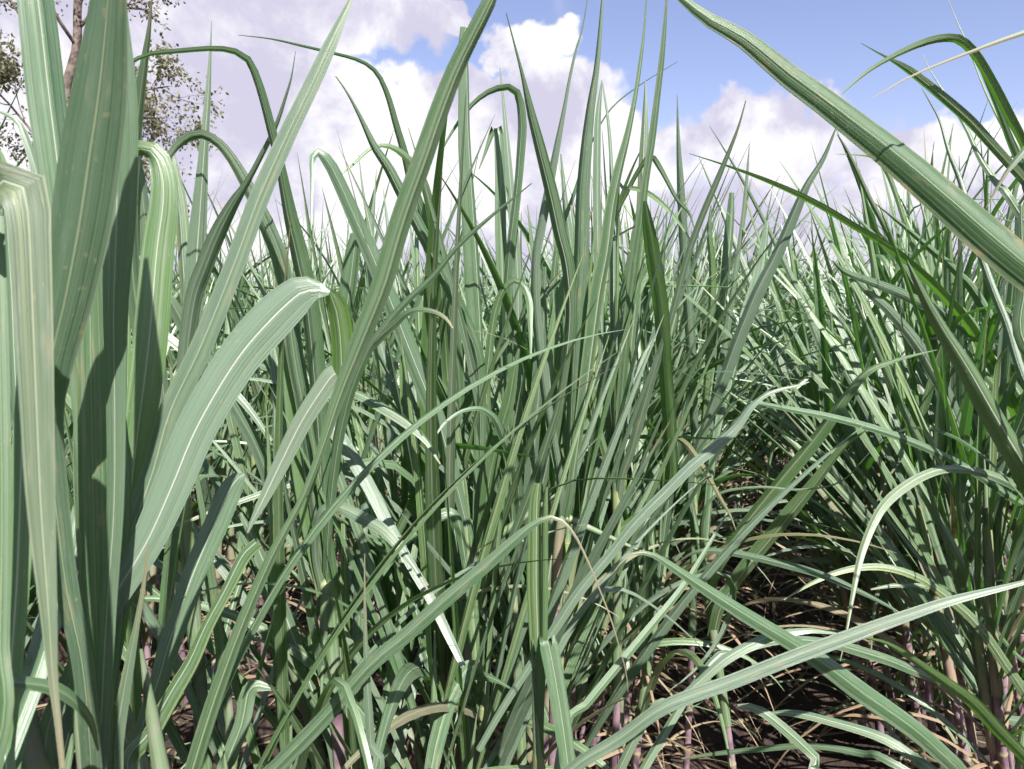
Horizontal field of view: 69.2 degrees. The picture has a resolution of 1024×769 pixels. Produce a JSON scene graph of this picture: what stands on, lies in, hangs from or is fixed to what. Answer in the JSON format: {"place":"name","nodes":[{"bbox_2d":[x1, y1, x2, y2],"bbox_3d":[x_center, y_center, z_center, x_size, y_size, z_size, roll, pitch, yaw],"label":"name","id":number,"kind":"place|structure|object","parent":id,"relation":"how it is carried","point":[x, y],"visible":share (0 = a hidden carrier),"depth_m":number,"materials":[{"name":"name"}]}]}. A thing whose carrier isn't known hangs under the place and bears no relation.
{"place":"outdoors","nodes":[
{"label":"outdoors","id":0,"kind":"place"},
{"bbox_2d":[0,0,1023,289],"label":"sky","id":1,"kind":"structure","parent":0,"point":[411,44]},
{"bbox_2d":[37,368,1021,768],"bbox_3d":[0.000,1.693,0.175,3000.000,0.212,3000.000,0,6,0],"label":"ground","id":2,"kind":"structure","parent":0,"point":[819,696],"depth_m":3.29,"materials":[{"name":"soil"}]},
{"bbox_2d":[0,79,71,709],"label":"sugarcane plant","id":3,"kind":"object","parent":2,"relation":"on","point":[67,455],"visible":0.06,"depth_m":1.69,"materials":[{"name":"green plant"}]},
{"bbox_2d":[0,160,98,768],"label":"sugarcane plant","id":4,"kind":"object","parent":2,"relation":"on","point":[27,514],"visible":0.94,"depth_m":0.50,"materials":[{"name":"green plant"}]},
{"bbox_2d":[2,208,173,633],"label":"sugarcane plant","id":5,"kind":"object","parent":2,"relation":"on","point":[172,324],"depth_m":3.68,"materials":[{"name":"green plant"}]},
{"bbox_2d":[17,0,178,768],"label":"sugarcane plant","id":6,"kind":"object","parent":2,"relation":"on","point":[89,147],"visible":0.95,"depth_m":0.72,"materials":[{"name":"green plant"}]},
{"bbox_2d":[0,0,228,254],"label":"eucalyptus tree","id":7,"kind":"object","parent":2,"relation":"on","point":[7,73],"visible":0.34,"depth_m":13.52,"materials":[{"name":"green plant"}]},
{"bbox_2d":[11,274,259,755],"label":"sugarcane plant","id":8,"kind":"object","parent":2,"relation":"on","point":[28,639],"visible":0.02,"depth_m":1.94,"materials":[{"name":"green plant"}]},
{"bbox_2d":[0,0,295,768],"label":"sugarcane plant","id":9,"kind":"object","parent":2,"relation":"on","point":[198,248],"visible":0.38,"depth_m":1.28,"materials":[{"name":"green plant"}]},
{"bbox_2d":[21,0,352,768],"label":"sugarcane plant","id":10,"kind":"object","parent":2,"relation":"on","point":[189,420],"visible":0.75,"depth_m":0.83,"materials":[{"name":"green plant"}]},
{"bbox_2d":[0,110,376,758],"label":"sugarcane plant","id":11,"kind":"object","parent":2,"relation":"on","point":[32,611],"visible":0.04,"depth_m":2.29,"materials":[{"name":"green plant"}]},
{"bbox_2d":[28,180,353,768],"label":"sugarcane plant","id":12,"kind":"object","parent":2,"relation":"on","point":[144,628],"visible":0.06,"depth_m":2.74,"materials":[{"name":"green plant"}]},
{"bbox_2d":[131,214,272,572],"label":"sugarcane plant","id":13,"kind":"object","parent":2,"relation":"on","point":[218,344],"visible":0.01,"depth_m":4.28,"materials":[{"name":"green plant"}]},
{"bbox_2d":[58,175,371,710],"bbox_3d":[-1.371,0.227,3.086,1.723,2.330,1.402,3,7,30],"label":"sugarcane plant","id":14,"kind":"object","parent":2,"relation":"on","point":[219,466],"visible":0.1,"depth_m":3.05,"materials":[{"name":"green plant"}]},
{"bbox_2d":[131,195,307,588],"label":"sugarcane plant","id":15,"kind":"object","parent":2,"relation":"on","point":[174,353],"visible":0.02,"depth_m":4.00,"materials":[{"name":"green plant"}]},
{"bbox_2d":[173,247,268,460],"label":"sugarcane plant","id":16,"kind":"object","parent":2,"relation":"on","point":[236,293],"visible":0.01,"depth_m":6.46,"materials":[{"name":"green plant"}]},
{"bbox_2d":[139,214,303,549],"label":"sugarcane plant","id":17,"kind":"object","parent":2,"relation":"on","point":[251,292],"visible":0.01,"depth_m":4.47,"materials":[{"name":"green plant"}]},
{"bbox_2d":[176,229,329,396],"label":"sugarcane plant","id":18,"kind":"object","parent":2,"relation":"on","point":[251,392],"visible":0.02,"depth_m":6.32,"materials":[{"name":"green plant"}]},
{"bbox_2d":[131,197,403,675],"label":"sugarcane plant","id":19,"kind":"object","parent":2,"relation":"on","point":[260,402],"visible":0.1,"depth_m":3.20,"materials":[{"name":"green plant"}]},
{"bbox_2d":[173,194,367,539],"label":"sugarcane plant","id":20,"kind":"object","parent":2,"relation":"on","point":[246,289],"visible":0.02,"depth_m":4.85,"materials":[{"name":"green plant"}]},
{"bbox_2d":[191,211,410,563],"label":"sugarcane plant","id":21,"kind":"object","parent":2,"relation":"on","point":[243,299],"visible":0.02,"depth_m":4.66,"materials":[{"name":"green plant"}]},
{"bbox_2d":[123,0,495,768],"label":"sugarcane plant","id":22,"kind":"object","parent":2,"relation":"on","point":[157,706],"visible":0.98,"depth_m":0.89,"materials":[{"name":"green plant"}]},
{"bbox_2d":[249,191,385,493],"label":"sugarcane plant","id":23,"kind":"object","parent":2,"relation":"on","point":[336,271],"visible":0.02,"depth_m":5.27,"materials":[{"name":"green plant"}]},
{"bbox_2d":[265,214,384,317],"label":"sugarcane plant","id":24,"kind":"object","parent":2,"relation":"on","point":[334,255],"visible":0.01,"depth_m":7.08,"materials":[{"name":"green plant"}]},
{"bbox_2d":[133,46,531,768],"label":"sugarcane plant","id":25,"kind":"object","parent":2,"relation":"on","point":[297,380],"visible":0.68,"depth_m":1.34,"materials":[{"name":"green plant"}]},
{"bbox_2d":[23,219,643,768],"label":"sugarcane plant","id":26,"kind":"object","parent":2,"relation":"on","point":[275,601],"visible":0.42,"depth_m":1.30,"materials":[{"name":"green plant"}]},
{"bbox_2d":[172,160,496,619],"bbox_3d":[-0.844,0.135,3.660,1.969,2.355,1.622,-3,4,12],"label":"sugarcane plant","id":27,"kind":"object","parent":2,"relation":"on","point":[370,390],"visible":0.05,"depth_m":3.61,"materials":[{"name":"green plant"}]},
{"bbox_2d":[11,88,660,768],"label":"sugarcane plant","id":28,"kind":"object","parent":2,"relation":"on","point":[391,586],"visible":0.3,"depth_m":1.68,"materials":[{"name":"green plant"}]},
{"bbox_2d":[257,213,414,519],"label":"sugarcane plant","id":29,"kind":"object","parent":2,"relation":"on","point":[357,311],"visible":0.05,"depth_m":5.19,"materials":[{"name":"green plant"}]},
{"bbox_2d":[168,131,525,647],"bbox_3d":[-0.681,0.136,3.495,1.568,2.380,1.569,0,6,5],"label":"sugarcane plant","id":30,"kind":"object","parent":2,"relation":"on","point":[363,417],"visible":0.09,"depth_m":3.38,"materials":[{"name":"green plant"}]},
{"bbox_2d":[240,35,464,768],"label":"sugarcane plant","id":31,"kind":"object","parent":2,"relation":"on","point":[348,283],"visible":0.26,"depth_m":1.78,"materials":[{"name":"green plant"}]},
{"bbox_2d":[321,255,406,489],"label":"sugarcane plant","id":32,"kind":"object","parent":2,"relation":"on","point":[360,311],"visible":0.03,"depth_m":5.86,"materials":[{"name":"green plant"}]},
{"bbox_2d":[252,239,482,487],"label":"sugarcane plant","id":33,"kind":"object","parent":2,"relation":"on","point":[400,267],"visible":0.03,"depth_m":5.91,"materials":[{"name":"green plant"}]},
{"bbox_2d":[243,191,523,517],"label":"sugarcane plant","id":34,"kind":"object","parent":2,"relation":"on","point":[410,287],"visible":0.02,"depth_m":4.70,"materials":[{"name":"green plant"}]},
{"bbox_2d":[322,235,491,346],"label":"sugarcane plant","id":35,"kind":"object","parent":2,"relation":"on","point":[362,277],"visible":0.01,"depth_m":6.41,"materials":[{"name":"green plant"}]},
{"bbox_2d":[340,244,504,506],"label":"sugarcane plant","id":36,"kind":"object","parent":2,"relation":"on","point":[467,477],"depth_m":4.05,"materials":[{"name":"green plant"}]},
{"bbox_2d":[307,226,543,556],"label":"sugarcane plant","id":37,"kind":"object","parent":2,"relation":"on","point":[394,350],"visible":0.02,"depth_m":4.30,"materials":[{"name":"green plant"}]},
{"bbox_2d":[223,515,627,768],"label":"sugarcane plant","id":38,"kind":"object","parent":2,"relation":"on","point":[307,735],"visible":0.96,"depth_m":1.04,"materials":[{"name":"green plant"}]},
{"bbox_2d":[359,235,494,322],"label":"sugarcane plant","id":39,"kind":"object","parent":2,"relation":"on","point":[460,270],"visible":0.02,"depth_m":6.69,"materials":[{"name":"green plant"}]},
{"bbox_2d":[309,27,554,768],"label":"sugarcane plant","id":40,"kind":"object","parent":2,"relation":"on","point":[485,475],"visible":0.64,"depth_m":1.52,"materials":[{"name":"green plant"}]},
{"bbox_2d":[144,190,753,768],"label":"sugarcane plant","id":41,"kind":"object","parent":2,"relation":"on","point":[470,622],"visible":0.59,"depth_m":1.48,"materials":[{"name":"green plant"}]},
{"bbox_2d":[384,209,559,414],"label":"sugarcane plant","id":42,"kind":"object","parent":2,"relation":"on","point":[482,270],"depth_m":4.72,"materials":[{"name":"green plant"}]},
{"bbox_2d":[162,148,800,756],"bbox_3d":[-0.059,0.416,2.190,1.619,2.082,1.421,0,6,-1],"label":"sugarcane plant","id":43,"kind":"object","parent":2,"relation":"on","point":[498,620],"visible":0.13,"depth_m":1.97,"materials":[{"name":"green plant"}]},
{"bbox_2d":[438,13,576,764],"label":"sugarcane plant","id":44,"kind":"object","parent":2,"relation":"on","point":[508,261],"visible":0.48,"depth_m":1.61,"materials":[{"name":"green plant"}]},
{"bbox_2d":[421,219,608,411],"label":"sugarcane plant","id":45,"kind":"object","parent":2,"relation":"on","point":[495,257],"depth_m":5.51,"materials":[{"name":"green plant"}]},
{"bbox_2d":[168,116,865,768],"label":"sugarcane plant","id":46,"kind":"object","parent":2,"relation":"on","point":[574,662],"visible":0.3,"depth_m":1.73,"materials":[{"name":"green plant"}]},
{"bbox_2d":[459,223,626,407],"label":"sugarcane plant","id":47,"kind":"object","parent":2,"relation":"on","point":[547,315],"depth_m":4.75,"materials":[{"name":"green plant"}]},
{"bbox_2d":[324,165,768,768],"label":"sugarcane plant","id":48,"kind":"object","parent":2,"relation":"on","point":[494,385],"visible":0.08,"depth_m":2.41,"materials":[{"name":"green plant"}]},
{"bbox_2d":[527,482,574,768],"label":"sugarcane plant","id":49,"kind":"object","parent":2,"relation":"on","point":[548,667],"visible":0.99,"depth_m":1.24,"materials":[{"name":"green plant"}]},
{"bbox_2d":[499,0,646,765],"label":"sugarcane plant","id":50,"kind":"object","parent":2,"relation":"on","point":[583,355],"visible":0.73,"depth_m":1.56,"materials":[{"name":"green plant"}]},
{"bbox_2d":[150,479,1018,768],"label":"leaf litter","id":51,"kind":"object","parent":2,"relation":"on","point":[494,741],"visible":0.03,"depth_m":3.33,"materials":[{"name":"plant"}]},
{"bbox_2d":[172,252,1006,370],"bbox_3d":[-0.243,-3.015,32.582,41.544,2.887,47.122,4,7,34],"label":"distant cane","id":52,"kind":"object","parent":2,"relation":"on","point":[620,279],"depth_m":13.13,"materials":[{"name":"green plant"}]},
{"bbox_2d":[527,62,676,734],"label":"sugarcane plant","id":53,"kind":"object","parent":2,"relation":"on","point":[567,219],"visible":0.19,"depth_m":2.17,"materials":[{"name":"green plant"}]},
{"bbox_2d":[373,156,838,768],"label":"sugarcane plant","id":54,"kind":"object","parent":2,"relation":"on","point":[655,396],"visible":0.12,"depth_m":2.47,"materials":[{"name":"green plant"}]},
{"bbox_2d":[334,161,904,768],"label":"sugarcane plant","id":55,"kind":"object","parent":2,"relation":"on","point":[636,581],"visible":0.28,"depth_m":2.20,"materials":[{"name":"green plant"}]},
{"bbox_2d":[483,152,784,675],"bbox_3d":[0.422,0.190,3.341,1.496,2.309,1.470,2,6,15],"label":"sugarcane plant","id":56,"kind":"object","parent":2,"relation":"on","point":[648,283],"visible":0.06,"depth_m":3.04,"materials":[{"name":"green plant"}]},
{"bbox_2d":[437,133,842,737],"bbox_3d":[0.501,0.226,3.075,1.450,2.296,1.708,4,7,33],"label":"sugarcane plant","id":57,"kind":"object","parent":2,"relation":"on","point":[744,376],"visible":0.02,"depth_m":3.06,"materials":[{"name":"green plant"}]},
{"bbox_2d":[482,153,797,602],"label":"sugarcane plant","id":58,"kind":"object","parent":2,"relation":"on","point":[623,257],"visible":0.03,"depth_m":3.63,"materials":[{"name":"green plant"}]},
{"bbox_2d":[461,174,872,767],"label":"sugarcane plant","id":59,"kind":"object","parent":2,"relation":"on","point":[677,358],"visible":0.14,"depth_m":2.67,"materials":[{"name":"green plant"}]},
{"bbox_2d":[589,0,745,768],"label":"sugarcane plant","id":60,"kind":"object","parent":2,"relation":"on","point":[645,239],"visible":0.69,"depth_m":1.86,"materials":[{"name":"green plant"}]},
{"bbox_2d":[526,174,840,570],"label":"sugarcane plant","id":61,"kind":"object","parent":2,"relation":"on","point":[808,331],"visible":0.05,"depth_m":4.10,"materials":[{"name":"green plant"}]},
{"bbox_2d":[482,194,885,752],"bbox_3d":[0.584,0.283,3.016,1.725,2.167,1.464,3,7,28],"label":"sugarcane plant","id":62,"kind":"object","parent":2,"relation":"on","point":[720,478],"visible":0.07,"depth_m":2.87,"materials":[{"name":"green plant"}]},
{"bbox_2d":[547,176,841,607],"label":"sugarcane plant","id":63,"kind":"object","parent":2,"relation":"on","point":[705,301],"visible":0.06,"depth_m":3.90,"materials":[{"name":"green plant"}]},
{"bbox_2d":[676,95,749,768],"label":"sugarcane plant","id":64,"kind":"object","parent":2,"relation":"on","point":[688,308],"visible":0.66,"depth_m":2.47,"materials":[{"name":"green plant"}]},
{"bbox_2d":[593,203,836,583],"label":"sugarcane plant","id":65,"kind":"object","parent":2,"relation":"on","point":[698,326],"visible":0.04,"depth_m":4.37,"materials":[{"name":"green plant"}]},
{"bbox_2d":[619,229,815,647],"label":"sugarcane plant","id":66,"kind":"object","parent":2,"relation":"on","point":[714,509],"visible":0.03,"depth_m":3.70,"materials":[{"name":"green plant"}]},
{"bbox_2d":[590,179,849,619],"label":"sugarcane plant","id":67,"kind":"object","parent":2,"relation":"on","point":[685,530],"visible":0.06,"depth_m":3.71,"materials":[{"name":"green plant"}]},
{"bbox_2d":[666,198,821,534],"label":"sugarcane plant","id":68,"kind":"object","parent":2,"relation":"on","point":[742,499],"visible":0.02,"depth_m":5.26,"materials":[{"name":"green plant"}]},
{"bbox_2d":[658,192,837,542],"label":"sugarcane plant","id":69,"kind":"object","parent":2,"relation":"on","point":[771,429],"visible":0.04,"depth_m":4.79,"materials":[{"name":"green plant"}]},
{"bbox_2d":[476,382,1023,768],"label":"sugarcane plant","id":70,"kind":"object","parent":2,"relation":"on","point":[699,688],"visible":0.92,"depth_m":1.16,"materials":[{"name":"green plant"}]},
{"bbox_2d":[659,182,842,557],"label":"sugarcane plant","id":71,"kind":"object","parent":2,"relation":"on","point":[746,428],"visible":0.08,"depth_m":4.66,"materials":[{"name":"green plant"}]},
{"bbox_2d":[674,225,838,482],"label":"sugarcane plant","id":72,"kind":"object","parent":2,"relation":"on","point":[792,320],"visible":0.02,"depth_m":6.14,"materials":[{"name":"green plant"}]},
{"bbox_2d":[645,206,868,536],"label":"sugarcane plant","id":73,"kind":"object","parent":2,"relation":"on","point":[769,441],"visible":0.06,"depth_m":4.96,"materials":[{"name":"green plant"}]},
{"bbox_2d":[667,227,847,505],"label":"sugarcane plant","id":74,"kind":"object","parent":2,"relation":"on","point":[780,342],"visible":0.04,"depth_m":5.91,"materials":[{"name":"green plant"}]},
{"bbox_2d":[665,178,860,518],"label":"sugarcane plant","id":75,"kind":"object","parent":2,"relation":"on","point":[748,479],"visible":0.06,"depth_m":5.47,"materials":[{"name":"green plant"}]},
{"bbox_2d":[665,202,872,508],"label":"sugarcane plant","id":76,"kind":"object","parent":2,"relation":"on","point":[750,334],"depth_m":5.44,"materials":[{"name":"green plant"}]},
{"bbox_2d":[698,231,840,446],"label":"sugarcane plant","id":77,"kind":"object","parent":2,"relation":"on","point":[784,282],"visible":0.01,"depth_m":6.74,"materials":[{"name":"green plant"}]},
{"bbox_2d":[692,215,860,507],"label":"sugarcane plant","id":78,"kind":"object","parent":2,"relation":"on","point":[781,459],"visible":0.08,"depth_m":6.11,"materials":[{"name":"green plant"}]},
{"bbox_2d":[696,243,861,525],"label":"sugarcane plant","id":79,"kind":"object","parent":2,"relation":"on","point":[754,462],"visible":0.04,"depth_m":5.76,"materials":[{"name":"green plant"}]},
{"bbox_2d":[686,129,935,768],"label":"sugarcane plant","id":80,"kind":"object","parent":2,"relation":"on","point":[763,274],"visible":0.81,"depth_m":2.02,"materials":[{"name":"green plant"}]},
{"bbox_2d":[612,550,1023,768],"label":"sugarcane plant","id":81,"kind":"object","parent":2,"relation":"on","point":[854,687],"visible":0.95,"depth_m":1.20,"materials":[{"name":"green plant"}]},
{"bbox_2d":[619,162,1023,768],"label":"sugarcane plant","id":82,"kind":"object","parent":2,"relation":"on","point":[952,656],"visible":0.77,"depth_m":2.05,"materials":[{"name":"green plant"}]},
{"bbox_2d":[636,124,1023,726],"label":"sugarcane plant","id":83,"kind":"object","parent":2,"relation":"on","point":[941,701],"visible":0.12,"depth_m":2.90,"materials":[{"name":"green plant"}]},
{"bbox_2d":[676,174,1022,636],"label":"sugarcane plant","id":84,"kind":"object","parent":2,"relation":"on","point":[834,283],"visible":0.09,"depth_m":3.88,"materials":[{"name":"green plant"}]},
{"bbox_2d":[676,260,1023,700],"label":"sugarcane plant","id":85,"kind":"object","parent":2,"relation":"on","point":[1006,440],"visible":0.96,"depth_m":1.69,"materials":[{"name":"green plant"}]},
{"bbox_2d":[678,0,1023,292],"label":"sugarcane plant","id":86,"kind":"object","parent":2,"relation":"on","point":[984,235],"visible":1,"depth_m":0.88,"materials":[{"name":"green plant"}]},
{"bbox_2d":[687,101,1023,762],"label":"sugarcane plant","id":87,"kind":"object","parent":2,"relation":"on","point":[870,578],"visible":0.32,"depth_m":2.60,"materials":[{"name":"green plant"}]},
{"bbox_2d":[689,135,1023,725],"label":"sugarcane plant","id":88,"kind":"object","parent":2,"relation":"on","point":[969,326],"visible":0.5,"depth_m":2.13,"materials":[{"name":"green plant"}]},
{"bbox_2d":[691,160,1023,768],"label":"sugarcane plant","id":89,"kind":"object","parent":2,"relation":"on","point":[936,411],"visible":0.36,"depth_m":2.40,"materials":[{"name":"green plant"}]},
{"bbox_2d":[695,121,1023,767],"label":"sugarcane plant","id":90,"kind":"object","parent":2,"relation":"on","point":[826,403],"visible":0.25,"depth_m":2.79,"materials":[{"name":"green plant"}]},
{"bbox_2d":[716,130,1023,704],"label":"sugarcane plant","id":91,"kind":"object","parent":2,"relation":"on","point":[1002,281],"visible":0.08,"depth_m":2.76,"materials":[{"name":"green plant"}]},
{"bbox_2d":[739,176,1006,552],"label":"sugarcane plant","id":92,"kind":"object","parent":2,"relation":"on","point":[825,313],"visible":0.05,"depth_m":4.53,"materials":[{"name":"green plant"}]},
{"bbox_2d":[732,130,1014,745],"bbox_3d":[1.826,0.169,3.175,1.783,2.432,2.072,-7,8,33],"label":"sugarcane plant","id":93,"kind":"object","parent":2,"relation":"on","point":[929,420],"visible":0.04,"depth_m":2.98,"materials":[{"name":"green plant"}]},
{"bbox_2d":[738,190,1017,610],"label":"sugarcane plant","id":94,"kind":"object","parent":2,"relation":"on","point":[938,241],"visible":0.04,"depth_m":3.54,"materials":[{"name":"green plant"}]},
{"bbox_2d":[741,104,1015,579],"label":"sugarcane plant","id":95,"kind":"object","parent":2,"relation":"on","point":[826,305],"visible":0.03,"depth_m":4.25,"materials":[{"name":"green plant"}]},
{"bbox_2d":[767,219,995,538],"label":"sugarcane plant","id":96,"kind":"object","parent":2,"relation":"on","point":[845,304],"visible":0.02,"depth_m":4.90,"materials":[{"name":"green plant"}]},
{"bbox_2d":[744,130,1023,608],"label":"sugarcane plant","id":97,"kind":"object","parent":2,"relation":"on","point":[872,220],"visible":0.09,"depth_m":3.45,"materials":[{"name":"green plant"}]},
{"bbox_2d":[767,204,1010,544],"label":"sugarcane plant","id":98,"kind":"object","parent":2,"relation":"on","point":[863,241],"visible":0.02,"depth_m":4.84,"materials":[{"name":"green plant"}]},
{"bbox_2d":[785,180,1006,504],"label":"sugarcane plant","id":99,"kind":"object","parent":2,"relation":"on","point":[842,291],"visible":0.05,"depth_m":5.57,"materials":[{"name":"green plant"}]},
{"bbox_2d":[785,145,1017,569],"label":"sugarcane plant","id":100,"kind":"object","parent":2,"relation":"on","point":[904,236],"visible":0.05,"depth_m":3.92,"materials":[{"name":"green plant"}]},
{"bbox_2d":[829,233,1022,622],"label":"sugarcane plant","id":101,"kind":"object","parent":2,"relation":"on","point":[1004,558],"visible":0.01,"depth_m":3.84,"materials":[{"name":"green plant"}]},
{"bbox_2d":[841,0,1023,387],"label":"sugarcane plant","id":102,"kind":"object","parent":2,"relation":"on","point":[1003,112],"visible":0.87,"depth_m":1.46,"materials":[{"name":"green plant"}]},
{"bbox_2d":[956,179,1013,289],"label":"sugarcane plant","id":103,"kind":"object","parent":2,"relation":"on","point":[1003,215],"visible":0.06,"depth_m":4.92,"materials":[{"name":"green plant"}]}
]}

